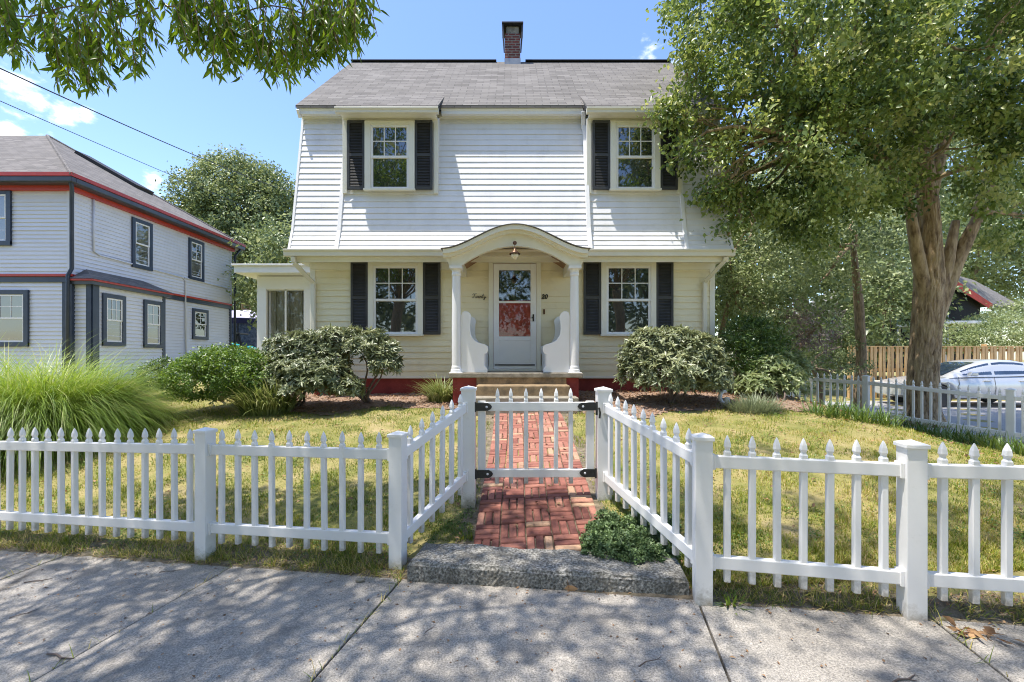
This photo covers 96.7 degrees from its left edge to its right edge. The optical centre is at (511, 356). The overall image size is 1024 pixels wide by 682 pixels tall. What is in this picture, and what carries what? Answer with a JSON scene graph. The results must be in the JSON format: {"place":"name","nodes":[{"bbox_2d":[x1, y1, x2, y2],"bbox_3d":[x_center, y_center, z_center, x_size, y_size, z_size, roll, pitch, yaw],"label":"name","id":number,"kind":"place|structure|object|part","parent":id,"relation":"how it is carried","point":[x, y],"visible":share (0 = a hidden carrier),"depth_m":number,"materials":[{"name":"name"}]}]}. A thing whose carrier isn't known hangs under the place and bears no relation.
{"place":"outdoors","nodes":[
{"label":"outdoors","id":0,"kind":"place"},
{"bbox_2d":[0,101,289,223],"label":"power line","id":1,"kind":"object","parent":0,"point":[120,153],"visible":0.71,"depth_m":11.43,"materials":[{"name":"black rubber"}]},
{"bbox_2d":[0,68,293,192],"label":"power line","id":2,"kind":"object","parent":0,"point":[121,123],"visible":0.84,"depth_m":11.39,"materials":[{"name":"black rubber"}]},
{"bbox_2d":[232,332,255,364],"bbox_3d":[-12.660,-0.223,21.150,1.364,1.801,1.100,0,0,0],"label":"play swing","id":3,"kind":"object","parent":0,"point":[239,337],"visible":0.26,"depth_m":20.89,"materials":[{"name":"teal metal"}]},
{"bbox_2d":[0,550,1023,681],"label":"sidewalk","id":4,"kind":"structure","parent":0,"point":[858,647],"depth_m":2.60,"materials":[{"name":"concrete"}]},
{"bbox_2d":[46,653,73,660],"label":"twig","id":5,"kind":"object","parent":4,"relation":"on","point":[58,655],"visible":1,"depth_m":2.49,"materials":[{"name":"wood"}]},
{"bbox_2d":[355,578,364,582],"bbox_3d":[-1.085,1.599,3.258,0.072,0.026,0.044,0,0,0],"label":"pebble","id":6,"kind":"object","parent":4,"relation":"on","point":[360,580],"visible":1,"depth_m":3.25,"materials":[{"name":"stone"}]},
{"bbox_2d":[0,524,1023,681],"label":"leaf litter","id":7,"kind":"object","parent":4,"relation":"on","point":[883,660],"visible":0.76,"depth_m":2.99,"materials":[{"name":"brown plant"}]},
{"bbox_2d":[564,578,577,590],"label":"dead leaves","id":8,"kind":"object","parent":4,"relation":"on","point":[570,588],"visible":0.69,"depth_m":3.05,"materials":[{"name":"brown plant"}]},
{"bbox_2d":[892,674,916,681],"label":"twig","id":9,"kind":"object","parent":4,"relation":"on","point":[898,679],"visible":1,"depth_m":2.17,"materials":[{"name":"grey wood"}]},
{"bbox_2d":[942,615,1023,646],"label":"dead leaves","id":10,"kind":"object","parent":4,"relation":"on","point":[988,631],"visible":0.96,"depth_m":2.48,"materials":[{"name":"brown plant"}]},
{"bbox_2d":[0,359,1023,625],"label":"lawn","id":11,"kind":"structure","parent":0,"point":[414,549],"depth_m":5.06,"materials":[{"name":"plant"}]},
{"bbox_2d":[0,332,211,483],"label":"ornamental grass","id":12,"kind":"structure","parent":11,"relation":"on","point":[81,403],"depth_m":6.33,"materials":[{"name":"green plant"}]},
{"bbox_2d":[0,134,245,379],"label":"grey house","id":13,"kind":"structure","parent":11,"relation":"on","point":[99,251],"depth_m":13.79,"materials":[{"name":"grey wood"}]},
{"bbox_2d":[0,190,11,245],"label":"window","id":14,"kind":"structure","parent":13,"relation":"in","point":[5,195],"depth_m":12.84,"materials":[{"name":"white paint"}]},
{"bbox_2d":[0,290,28,346],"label":"window","id":15,"kind":"structure","parent":13,"relation":"in","point":[14,304],"depth_m":12.89,"materials":[{"name":"grey glass"}]},
{"bbox_2d":[102,293,125,345],"bbox_3d":[-11.954,-1.100,13.684,0.054,1.541,0.791,0,0,0],"label":"window","id":16,"kind":"structure","parent":13,"relation":"in","point":[113,306],"depth_m":13.68,"materials":[{"name":"grey glass"}]},
{"bbox_2d":[131,217,152,270],"bbox_3d":[-12.454,-3.784,15.339,0.054,1.637,0.838,0,0,0],"label":"window","id":17,"kind":"structure","parent":13,"relation":"in","point":[141,231],"depth_m":15.32,"materials":[{"name":"white paint"}]},
{"bbox_2d":[143,300,162,347],"bbox_3d":[-11.954,-1.086,15.177,0.054,1.561,0.795,0,0,0],"label":"window","id":18,"kind":"structure","parent":13,"relation":"in","point":[152,310],"depth_m":15.16,"materials":[{"name":"grey glass"}]},
{"bbox_2d":[188,237,204,281],"bbox_3d":[-12.454,-3.814,17.972,0.054,1.598,0.856,0,0,0],"label":"window","id":19,"kind":"structure","parent":13,"relation":"in","point":[196,249],"depth_m":17.96,"materials":[{"name":"white paint"}]},
{"bbox_2d":[192,308,208,339],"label":"window","id":20,"kind":"structure","parent":13,"relation":"in","point":[200,317],"depth_m":18.23,"materials":[{"name":"white paint"}]},
{"bbox_2d":[130,354,197,397],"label":"hedge shrub","id":21,"kind":"object","parent":11,"relation":"on","point":[156,369],"visible":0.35,"depth_m":9.18,"materials":[{"name":"green plant"}]},
{"bbox_2d":[0,0,389,99],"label":"street tree","id":22,"kind":"object","parent":11,"relation":"on","point":[79,56],"visible":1,"depth_m":3.94,"materials":[{"name":"green plant"}]},
{"bbox_2d":[155,342,282,403],"bbox_3d":[-5.004,0.319,7.951,2.348,1.202,1.626,0,0,19],"label":"box shrub","id":23,"kind":"object","parent":11,"relation":"on","point":[208,362],"visible":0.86,"depth_m":7.61,"materials":[{"name":"green plant"}]},
{"bbox_2d":[154,143,295,309],"bbox_3d":[-17.281,-6.286,28.764,10.305,14.273,7.671,0,0,0],"label":"maple tree","id":24,"kind":"object","parent":11,"relation":"on","point":[220,213],"visible":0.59,"depth_m":27.46,"materials":[{"name":"green plant"}]},
{"bbox_2d":[0,386,476,569],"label":"picket fence","id":25,"kind":"object","parent":11,"relation":"on","point":[202,450],"visible":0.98,"depth_m":3.72,"materials":[{"name":"white wood"}]},
{"bbox_2d":[475,388,600,483],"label":"picket gate","id":26,"kind":"structure","parent":25,"relation":"attached to","point":[497,406],"depth_m":4.25,"materials":[{"name":"white wood"}]},
{"bbox_2d":[232,310,256,364],"bbox_3d":[-13.672,-0.890,23.500,3.434,3.080,3.434,0,0,0],"label":"garden canopy","id":27,"kind":"object","parent":11,"relation":"on","point":[242,324],"visible":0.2,"depth_m":22.09,"materials":[{"name":"blue fabric"}]},
{"bbox_2d":[232,277,256,310],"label":"background tree","id":28,"kind":"object","parent":11,"relation":"on","point":[238,307],"visible":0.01,"depth_m":37.86,"materials":[{"name":"green plant"}]},
{"bbox_2d":[217,210,300,331],"bbox_3d":[-10.261,-2.784,19.941,5.343,7.268,3.536,0,0,0],"label":"maple tree","id":29,"kind":"object","parent":11,"relation":"on","point":[249,296],"visible":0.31,"depth_m":19.40,"materials":[{"name":"green plant"}]},
{"bbox_2d":[208,376,317,416],"bbox_3d":[-4.180,0.609,7.835,1.967,0.805,1.732,0,0,0],"label":"daylily","id":30,"kind":"object","parent":11,"relation":"on","point":[263,404],"visible":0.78,"depth_m":7.55,"materials":[{"name":"green plant"}]},
{"bbox_2d":[418,505,475,546],"bbox_3d":[-0.456,1.452,3.872,0.354,0.191,0.704,0,0,30],"label":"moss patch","id":31,"kind":"object","parent":11,"relation":"on","point":[434,536],"visible":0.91,"depth_m":3.85,"materials":[{"name":"green plant"}]},
{"bbox_2d":[231,21,735,415],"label":"white house","id":32,"kind":"structure","parent":11,"relation":"on","point":[428,192],"depth_m":9.10,"materials":[{"name":"beige wood"}]},
{"bbox_2d":[363,121,415,190],"bbox_3d":[-2.400,-3.945,8.921,1.010,1.370,0.087,0,0,0],"label":"window","id":33,"kind":"structure","parent":32,"relation":"in","point":[389,146],"depth_m":8.95,"materials":[{"name":"white paint"}]},
{"bbox_2d":[368,262,423,335],"bbox_3d":[-2.335,-1.175,9.111,1.130,1.510,0.087,0,0,0],"label":"window","id":34,"kind":"structure","parent":32,"relation":"in","point":[395,289],"depth_m":9.14,"materials":[{"name":"white paint"}]},
{"bbox_2d":[461,311,488,371],"bbox_3d":[-0.660,-0.269,8.588,0.480,1.084,1.095,0,0,0],"label":"porch bench","id":35,"kind":"object","parent":32,"relation":"on","point":[474,354],"visible":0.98,"depth_m":8.04,"materials":[{"name":"white paint"}]},
{"bbox_2d":[509,241,519,259],"bbox_3d":[0.049,-1.845,7.830,0.200,0.334,0.197,0,0,0],"label":"porch lamp","id":36,"kind":"object","parent":32,"relation":"hanging from","point":[514,253],"visible":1,"depth_m":7.79,"materials":[{"name":"white metal"}]},
{"bbox_2d":[493,264,535,368],"bbox_3d":[0.055,-0.812,9.066,0.850,2.095,0.063,0,0,0],"label":"storm door","id":37,"kind":"structure","parent":32,"relation":"in","point":[509,352],"depth_m":9.07,"materials":[{"name":"white paint"}]},
{"bbox_2d":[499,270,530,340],"bbox_3d":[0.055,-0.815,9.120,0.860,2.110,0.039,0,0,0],"label":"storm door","id":38,"kind":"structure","parent":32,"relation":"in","point":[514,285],"depth_m":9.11,"materials":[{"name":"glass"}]},
{"bbox_2d":[541,311,569,371],"bbox_3d":[0.780,-0.269,8.588,0.480,1.084,1.095,0,0,0],"label":"porch bench","id":39,"kind":"object","parent":32,"relation":"on","point":[555,352],"visible":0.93,"depth_m":8.04,"materials":[{"name":"white paint"}]},
{"bbox_2d":[600,262,655,335],"bbox_3d":[2.337,-1.175,9.111,1.130,1.510,0.087,0,0,0],"label":"window","id":40,"kind":"structure","parent":32,"relation":"in","point":[628,289],"depth_m":9.14,"materials":[{"name":"white paint"}]},
{"bbox_2d":[609,121,661,190],"bbox_3d":[2.420,-3.945,8.921,1.010,1.370,0.087,0,0,0],"label":"window","id":41,"kind":"structure","parent":32,"relation":"in","point":[634,149],"depth_m":8.95,"materials":[{"name":"white paint"}]},
{"bbox_2d":[1,393,1021,540],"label":"fallen leaves","id":42,"kind":"object","parent":11,"relation":"on","point":[813,504],"visible":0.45,"depth_m":5.57,"materials":[{"name":"brown plant"}]},
{"bbox_2d":[0,522,1023,681],"bbox_3d":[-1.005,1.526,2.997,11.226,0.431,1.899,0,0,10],"label":"straw grass","id":43,"kind":"structure","parent":11,"relation":"on","point":[371,569],"depth_m":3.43,"materials":[{"name":"plant"}]},
{"bbox_2d":[715,587,751,613],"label":"weed tuft","id":44,"kind":"object","parent":43,"relation":"on","point":[728,602],"visible":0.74,"depth_m":2.86,"materials":[{"name":"green plant"}]},
{"bbox_2d":[0,398,1023,561],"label":"clover","id":45,"kind":"object","parent":11,"relation":"on","point":[992,519],"visible":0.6,"depth_m":4.54,"materials":[{"name":"green plant"}]},
{"bbox_2d":[455,412,604,550],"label":"brick path","id":46,"kind":"structure","parent":11,"relation":"on","point":[539,530],"depth_m":4.27,"materials":[{"name":"red brick"}]},
{"bbox_2d":[407,543,688,594],"bbox_3d":[0.230,1.550,3.277,1.916,0.221,0.378,0,0,9],"label":"stone step","id":47,"kind":"object","parent":11,"relation":"on","point":[479,564],"visible":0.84,"depth_m":3.17,"materials":[{"name":"grey stone"}]},
{"bbox_2d":[286,388,869,418],"bbox_3d":[-0.560,1.029,8.000,14.880,0.724,3.200,0,0,0],"label":"mulch bed","id":48,"kind":"object","parent":11,"relation":"on","point":[652,403],"visible":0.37,"depth_m":8.10,"materials":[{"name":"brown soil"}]},
{"bbox_2d":[245,328,367,406],"bbox_3d":[-3.546,0.224,7.823,2.184,1.488,1.265,0,0,28],"label":"rhododendron","id":49,"kind":"object","parent":48,"relation":"on","point":[297,371],"visible":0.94,"depth_m":7.60,"materials":[{"name":"green plant"}]},
{"bbox_2d":[303,322,406,402],"bbox_3d":[-2.748,0.140,8.033,1.778,1.557,1.044,0,0,0],"label":"rhododendron","id":50,"kind":"object","parent":48,"relation":"on","point":[382,350],"visible":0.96,"depth_m":7.83,"materials":[{"name":"green plant"}]},
{"bbox_2d":[402,373,457,402],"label":"daylily","id":51,"kind":"object","parent":48,"relation":"on","point":[442,393],"visible":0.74,"depth_m":8.23,"materials":[{"name":"green plant"}]},
{"bbox_2d":[613,324,737,402],"bbox_3d":[2.717,0.143,7.755,1.979,1.450,1.613,0,0,0],"label":"rhododendron","id":52,"kind":"object","parent":48,"relation":"on","point":[668,352],"visible":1,"depth_m":7.44,"materials":[{"name":"green plant"}]},
{"bbox_2d":[718,390,729,403],"bbox_3d":[3.601,0.686,7.730,0.206,0.254,0.065,0,0,0],"label":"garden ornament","id":53,"kind":"object","parent":48,"relation":"on","point":[720,395],"visible":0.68,"depth_m":7.71,"materials":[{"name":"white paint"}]},
{"bbox_2d":[714,309,805,394],"bbox_3d":[4.691,-0.061,8.800,1.961,1.795,1.579,0,0,0],"label":"yew shrub","id":54,"kind":"object","parent":48,"relation":"on","point":[745,348],"visible":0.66,"depth_m":8.61,"materials":[{"name":"green plant"}]},
{"bbox_2d":[732,349,814,400],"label":"laurel shrub","id":55,"kind":"object","parent":48,"relation":"on","point":[793,371],"visible":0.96,"depth_m":8.03,"materials":[{"name":"green plant"}]},
{"bbox_2d":[578,507,682,565],"bbox_3d":[0.923,1.404,3.555,0.775,0.292,0.801,0,0,19],"label":"groundcover plant","id":56,"kind":"object","parent":11,"relation":"on","point":[603,534],"visible":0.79,"depth_m":3.43,"materials":[{"name":"green plant"}]},
{"bbox_2d":[717,392,794,415],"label":"lavender plant","id":57,"kind":"object","parent":11,"relation":"on","point":[757,405],"visible":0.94,"depth_m":7.04,"materials":[{"name":"green plant"}]},
{"bbox_2d":[715,166,846,376],"bbox_3d":[6.494,-2.197,12.384,4.098,6.391,3.931,0,0,0],"label":"tree","id":58,"kind":"object","parent":11,"relation":"on","point":[729,273],"visible":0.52,"depth_m":11.68,"materials":[{"name":"green plant"}]},
{"bbox_2d":[594,387,1023,621],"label":"picket fence","id":59,"kind":"object","parent":11,"relation":"on","point":[911,469],"visible":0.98,"depth_m":2.77,"materials":[{"name":"white wood"}]},
{"bbox_2d":[773,295,848,393],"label":"flowering tree","id":60,"kind":"object","parent":11,"relation":"on","point":[809,332],"visible":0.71,"depth_m":11.66,"materials":[{"name":"green plant"}]},
{"bbox_2d":[715,135,910,377],"bbox_3d":[11.875,-4.107,20.130,9.461,11.719,9.314,0,0,42],"label":"background tree","id":61,"kind":"object","parent":11,"relation":"on","point":[869,304],"visible":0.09,"depth_m":18.74,"materials":[{"name":"green plant"}]},
{"bbox_2d":[793,390,840,416],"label":"iris plant","id":62,"kind":"object","parent":11,"relation":"on","point":[814,409],"visible":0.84,"depth_m":6.88,"materials":[{"name":"green plant"}]},
{"bbox_2d":[635,0,1023,427],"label":"shade tree","id":63,"kind":"object","parent":11,"relation":"on","point":[956,92],"visible":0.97,"depth_m":8.28,"materials":[{"name":"green plant"}]},
{"bbox_2d":[760,183,907,409],"bbox_3d":[9.191,-1.830,13.141,4.528,6.781,3.070,0,0,0],"label":"young tree","id":64,"kind":"object","parent":11,"relation":"on","point":[858,300],"visible":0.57,"depth_m":13.11,"materials":[{"name":"green plant"}]},
{"bbox_2d":[812,395,857,418],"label":"iris plant","id":65,"kind":"object","parent":11,"relation":"on","point":[837,412],"visible":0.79,"depth_m":6.67,"materials":[{"name":"green plant"}]},
{"bbox_2d":[795,314,875,403],"bbox_3d":[9.214,0.134,13.285,4.108,3.039,2.070,0,0,-36],"label":"evergreen shrub","id":66,"kind":"object","parent":11,"relation":"on","point":[846,367],"visible":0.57,"depth_m":13.41,"materials":[{"name":"green plant"}]},
{"bbox_2d":[820,397,867,420],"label":"iris plant","id":67,"kind":"object","parent":11,"relation":"on","point":[849,414],"visible":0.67,"depth_m":6.61,"materials":[{"name":"green plant"}]},
{"bbox_2d":[726,50,974,381],"bbox_3d":[18.465,-7.988,25.663,14.357,19.480,10.092,0,0,-15],"label":"background tree","id":68,"kind":"object","parent":11,"relation":"on","point":[942,187],"visible":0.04,"depth_m":23.73,"materials":[{"name":"green plant"}]},
{"bbox_2d":[836,398,890,423],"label":"iris plant","id":69,"kind":"object","parent":11,"relation":"on","point":[866,418],"visible":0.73,"depth_m":6.40,"materials":[{"name":"green plant"}]},
{"bbox_2d":[854,401,899,425],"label":"iris plant","id":70,"kind":"object","parent":11,"relation":"on","point":[880,422],"visible":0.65,"depth_m":6.45,"materials":[{"name":"green plant"}]},
{"bbox_2d":[859,405,906,427],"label":"iris plant","id":71,"kind":"object","parent":11,"relation":"on","point":[885,420],"visible":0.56,"depth_m":6.46,"materials":[{"name":"green plant"}]},
{"bbox_2d":[832,206,959,375],"bbox_3d":[14.958,-2.393,17.967,3.814,8.092,3.842,0,0,20],"label":"tree","id":72,"kind":"object","parent":11,"relation":"on","point":[893,293],"visible":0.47,"depth_m":17.55,"materials":[{"name":"green plant"}]},
{"bbox_2d":[890,415,916,427],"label":"iris plant","id":73,"kind":"object","parent":11,"relation":"on","point":[906,422],"visible":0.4,"depth_m":9.18,"materials":[{"name":"green plant"}]},
{"bbox_2d":[787,373,1023,444],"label":"picket fence","id":74,"kind":"object","parent":11,"relation":"on","point":[1010,398],"visible":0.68,"depth_m":8.92,"materials":[{"name":"white wood"}]},
{"bbox_2d":[817,162,993,376],"bbox_3d":[25.515,-6.014,29.948,14.723,15.534,8.803,0,0,-36],"label":"background tree","id":75,"kind":"object","parent":11,"relation":"on","point":[965,287],"visible":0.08,"depth_m":28.81,"materials":[{"name":"green plant"}]},
{"bbox_2d":[796,272,1023,371],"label":"dark house","id":76,"kind":"structure","parent":11,"relation":"on","point":[974,302],"depth_m":29.00,"materials":[{"name":"brown wood"}]},
{"bbox_2d":[902,415,929,431],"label":"iris plant","id":77,"kind":"object","parent":11,"relation":"on","point":[908,426],"visible":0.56,"depth_m":8.89,"materials":[{"name":"green plant"}]},
{"bbox_2d":[913,420,952,435],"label":"iris plant","id":78,"kind":"object","parent":11,"relation":"on","point":[921,430],"visible":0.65,"depth_m":8.60,"materials":[{"name":"green plant"}]},
{"bbox_2d":[847,344,1023,398],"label":"wooden fence","id":79,"kind":"object","parent":11,"relation":"on","point":[899,369],"visible":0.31,"depth_m":16.48,"materials":[{"name":"brown wood"}]},
{"bbox_2d":[926,422,969,438],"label":"iris plant","id":80,"kind":"object","parent":11,"relation":"on","point":[941,434],"visible":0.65,"depth_m":8.27,"materials":[{"name":"green plant"}]},
{"bbox_2d":[884,136,1023,314],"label":"background tree","id":81,"kind":"object","parent":11,"relation":"on","point":[978,268],"visible":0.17,"depth_m":48.26,"materials":[{"name":"green plant"}]},
{"bbox_2d":[938,424,980,441],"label":"iris plant","id":82,"kind":"object","parent":11,"relation":"on","point":[954,438],"visible":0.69,"depth_m":7.85,"materials":[{"name":"green plant"}]},
{"bbox_2d":[896,321,1023,361],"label":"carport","id":83,"kind":"object","parent":11,"relation":"on","point":[950,322],"visible":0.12,"depth_m":24.04,"materials":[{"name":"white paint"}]},
{"bbox_2d":[949,426,988,444],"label":"iris plant","id":84,"kind":"object","parent":11,"relation":"on","point":[965,440],"visible":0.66,"depth_m":7.66,"materials":[{"name":"green plant"}]},
{"bbox_2d":[942,312,1023,356],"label":"hedge","id":85,"kind":"object","parent":11,"relation":"on","point":[1014,333],"visible":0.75,"depth_m":19.50,"materials":[{"name":"green plant"}]},
{"bbox_2d":[959,427,1007,447],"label":"iris plant","id":86,"kind":"object","parent":11,"relation":"on","point":[981,444],"visible":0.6,"depth_m":7.37,"materials":[{"name":"green plant"}]},
{"bbox_2d":[978,430,1023,449],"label":"iris plant","id":87,"kind":"object","parent":11,"relation":"on","point":[991,444],"visible":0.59,"depth_m":7.12,"materials":[{"name":"green plant"}]},
{"bbox_2d":[982,431,1023,452],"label":"iris plant","id":88,"kind":"object","parent":11,"relation":"on","point":[1001,447],"visible":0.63,"depth_m":6.98,"materials":[{"name":"green plant"}]},
{"bbox_2d":[1003,433,1023,455],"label":"iris plant","id":89,"kind":"object","parent":11,"relation":"on","point":[1021,450],"visible":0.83,"depth_m":6.77,"materials":[{"name":"green plant"}]},
{"bbox_2d":[0,0,1023,359],"label":"sky","id":90,"kind":"structure","parent":0,"point":[175,106],"materials":[{"name":"blue"}]},
{"bbox_2d":[814,401,1022,442],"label":"driveway","id":91,"kind":"structure","parent":0,"point":[983,411],"depth_m":12.68,"materials":[{"name":"grey asphalt"}]},
{"bbox_2d":[875,359,1023,406],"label":"parked car","id":92,"kind":"object","parent":91,"relation":"on","point":[984,375],"visible":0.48,"depth_m":13.92,"materials":[{"name":"silver metal"}]},
{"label":"side window","id":93,"kind":"part","parent":92,"relation":"part of","materials":[{"name":"blue glass"}]},
{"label":"side window","id":94,"kind":"part","parent":92,"relation":"part of","materials":[{"name":"blue glass"}]},
{"bbox_2d":[959,297,1023,327],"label":"hedge","id":95,"kind":"object","parent":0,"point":[1017,306],"visible":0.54,"depth_m":26.14,"materials":[{"name":"green plant"}]}
]}

